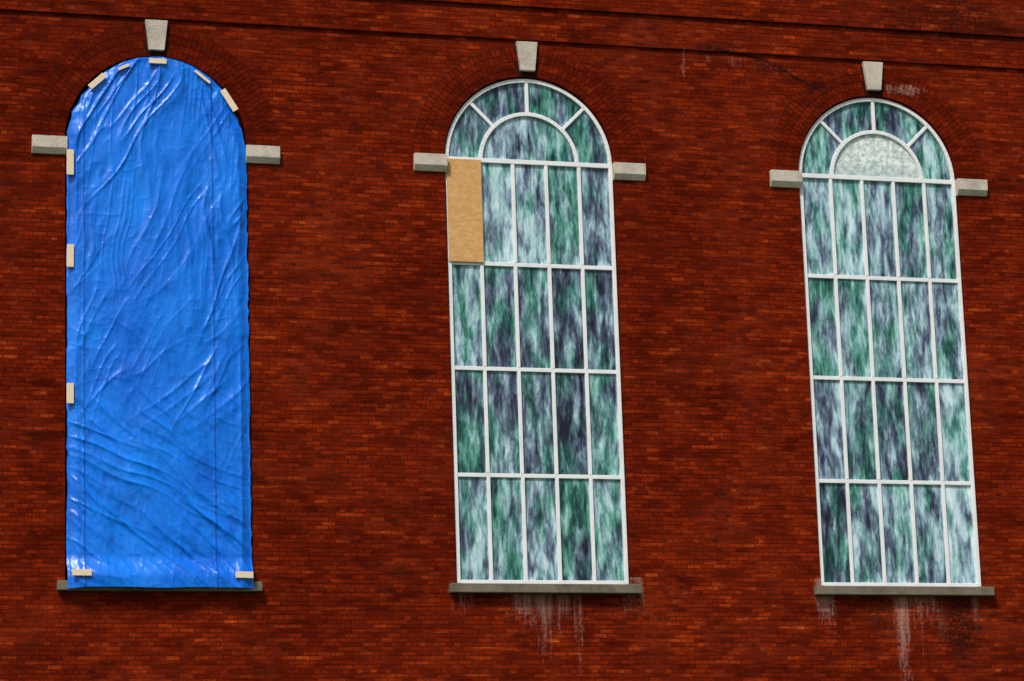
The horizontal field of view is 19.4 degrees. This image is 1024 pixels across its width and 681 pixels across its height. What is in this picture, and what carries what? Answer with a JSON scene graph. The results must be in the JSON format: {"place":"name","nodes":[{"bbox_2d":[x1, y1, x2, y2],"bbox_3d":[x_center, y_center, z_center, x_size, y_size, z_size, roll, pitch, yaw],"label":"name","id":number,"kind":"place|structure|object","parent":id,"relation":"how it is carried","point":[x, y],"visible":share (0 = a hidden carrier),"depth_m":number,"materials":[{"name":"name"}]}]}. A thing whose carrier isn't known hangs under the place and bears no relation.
{"place":"outdoors","nodes":[
{"label":"outdoors","id":0,"kind":"place"},
{"label":"lawn ground","id":1,"kind":"structure","parent":0,"visible":0},
{"bbox_2d":[0,10,1023,680],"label":"front wall","id":2,"kind":"structure","parent":1,"relation":"on","point":[352,472],"depth_m":43.99,"materials":[{"name":"red brick"}]},
{"bbox_2d":[65,87,88,579],"bbox_3d":[-5.161,-0.281,43.159,3.200,8.236,0.030,2,-13,-16],"label":"dark backing","id":3,"kind":"object","parent":2,"relation":"attached to","point":[67,125],"depth_m":42.76,"materials":[{"name":"black"}]},
{"bbox_2d":[31,25,278,141],"bbox_3d":[-5.154,-3.724,43.498,3.599,1.768,0.032,2,-13,-16],"label":"arch mortar","id":4,"kind":"object","parent":2,"relation":"attached to","point":[155,53],"visible":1,"depth_m":43.59,"materials":[{"name":"concrete"}]},
{"bbox_2d":[32,25,278,145],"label":"arch bricks","id":5,"kind":"object","parent":2,"relation":"attached to","point":[222,83],"visible":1,"depth_m":43.56,"materials":[{"name":"red brick"}]},
{"bbox_2d":[32,135,279,164],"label":"impost blocks","id":6,"kind":"structure","parent":2,"relation":"attached to","point":[57,145],"depth_m":42.85,"materials":[{"name":"stone"}]},
{"bbox_2d":[145,19,167,51],"bbox_3d":[-5.177,-4.418,43.652,0.328,0.455,0.170,2,-13,-16],"label":"keystone","id":7,"kind":"object","parent":2,"relation":"attached to","point":[156,31],"visible":1,"depth_m":43.57,"materials":[{"name":"stone"}]},
{"bbox_2d":[66,57,253,587],"bbox_3d":[-5.005,-0.332,42.608,2.621,7.758,0.218,2,-13,-16],"label":"blue tarpaulin","id":8,"kind":"object","parent":2,"relation":"attached to","point":[158,426],"visible":1,"depth_m":42.58,"materials":[{"name":"blue plastic"}]},
{"bbox_2d":[57,580,262,591],"bbox_3d":[-4.919,3.441,41.921,2.870,0.133,0.270,2,-13,-16],"label":"window sill","id":9,"kind":"structure","parent":2,"relation":"attached to","point":[62,585],"depth_m":41.82,"materials":[{"name":"stone"}]},
{"bbox_2d":[0,0,1023,69],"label":"corbel course","id":10,"kind":"object","parent":2,"relation":"attached to","point":[549,25],"visible":1,"depth_m":45.46,"materials":[{"name":"red brick"}]},
{"bbox_2d":[516,41,536,71],"bbox_3d":[0.212,-4.257,45.189,0.328,0.455,0.170,2,-13,-16],"label":"keystone","id":11,"kind":"object","parent":2,"relation":"attached to","point":[526,53],"visible":1,"depth_m":45.11,"materials":[{"name":"stone"}]},
{"bbox_2d":[413,46,643,163],"bbox_3d":[0.235,-3.562,45.036,3.599,1.768,0.032,2,-13,-16],"label":"arch mortar","id":12,"kind":"object","parent":2,"relation":"attached to","point":[524,74],"visible":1,"depth_m":45.13,"materials":[{"name":"concrete"}]},
{"bbox_2d":[414,47,643,162],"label":"arch bricks","id":13,"kind":"object","parent":2,"relation":"attached to","point":[453,84],"visible":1,"depth_m":45.10,"materials":[{"name":"red brick"}]},
{"bbox_2d":[413,153,645,180],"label":"impost blocks","id":14,"kind":"structure","parent":2,"relation":"attached to","point":[430,162],"depth_m":44.39,"materials":[{"name":"stone"}]},
{"bbox_2d":[444,79,628,583],"bbox_3d":[0.329,-0.190,44.353,2.600,7.651,0.070,2,-13,-16],"label":"frame","id":15,"kind":"object","parent":2,"relation":"attached to","point":[553,370],"visible":1,"depth_m":44.27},
{"bbox_2d":[447,158,483,262],"bbox_3d":[-0.694,-1.925,44.398,0.528,1.569,0.018,2,-13,-16],"label":"plywood panel","id":16,"kind":"object","parent":15,"relation":"attached to","point":[465,214],"visible":1,"depth_m":44.39,"materials":[{"name":"beige wood"}]},
{"bbox_2d":[449,83,623,580],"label":"glass panes","id":17,"kind":"object","parent":15,"relation":"in","point":[524,138],"visible":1,"depth_m":44.28,"materials":[{"name":"green glass"}]},
{"bbox_2d":[449,583,640,593],"bbox_3d":[0.471,3.603,43.458,2.870,0.133,0.270,2,-13,-16],"label":"window sill","id":18,"kind":"structure","parent":2,"relation":"attached to","point":[495,588],"depth_m":43.32,"materials":[{"name":"stone"}]},
{"bbox_2d":[410,0,1023,37],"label":"corbel course","id":19,"kind":"object","parent":2,"relation":"attached to","point":[999,18],"visible":1,"depth_m":46.71,"materials":[{"name":"red brick"}]},
{"bbox_2d":[862,61,882,90],"bbox_3d":[5.602,-4.095,46.727,0.328,0.455,0.170,2,-13,-16],"label":"keystone","id":20,"kind":"object","parent":2,"relation":"attached to","point":[872,71],"visible":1,"depth_m":46.65,"materials":[{"name":"stone"}]},
{"bbox_2d":[769,66,984,179],"bbox_3d":[5.625,-3.401,46.573,3.599,1.768,0.032,2,-13,-16],"label":"arch mortar","id":21,"kind":"object","parent":2,"relation":"attached to","point":[872,93],"visible":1,"depth_m":46.66,"materials":[{"name":"concrete"}]},
{"bbox_2d":[770,67,984,178],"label":"arch bricks","id":22,"kind":"object","parent":2,"relation":"attached to","point":[810,108],"visible":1,"depth_m":46.64,"materials":[{"name":"red brick"}]},
{"bbox_2d":[769,170,987,196],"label":"impost blocks","id":23,"kind":"structure","parent":2,"relation":"attached to","point":[793,179],"depth_m":45.93,"materials":[{"name":"stone"}]},
{"bbox_2d":[798,98,980,586],"bbox_3d":[5.719,-0.029,45.890,2.600,7.651,0.070,2,-13,-16],"label":"frame","id":24,"kind":"object","parent":2,"relation":"attached to","point":[910,482],"visible":1,"depth_m":45.84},
{"bbox_2d":[802,102,976,582],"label":"glass panes","id":25,"kind":"object","parent":24,"relation":"in","point":[874,155],"visible":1,"depth_m":45.85,"materials":[{"name":"teal glass"}]},
{"bbox_2d":[814,586,994,596],"bbox_3d":[5.860,3.764,44.995,2.870,0.133,0.270,2,-13,-16],"label":"window sill","id":26,"kind":"structure","parent":2,"relation":"attached to","point":[900,591],"depth_m":44.86,"materials":[{"name":"stone"}]}
]}

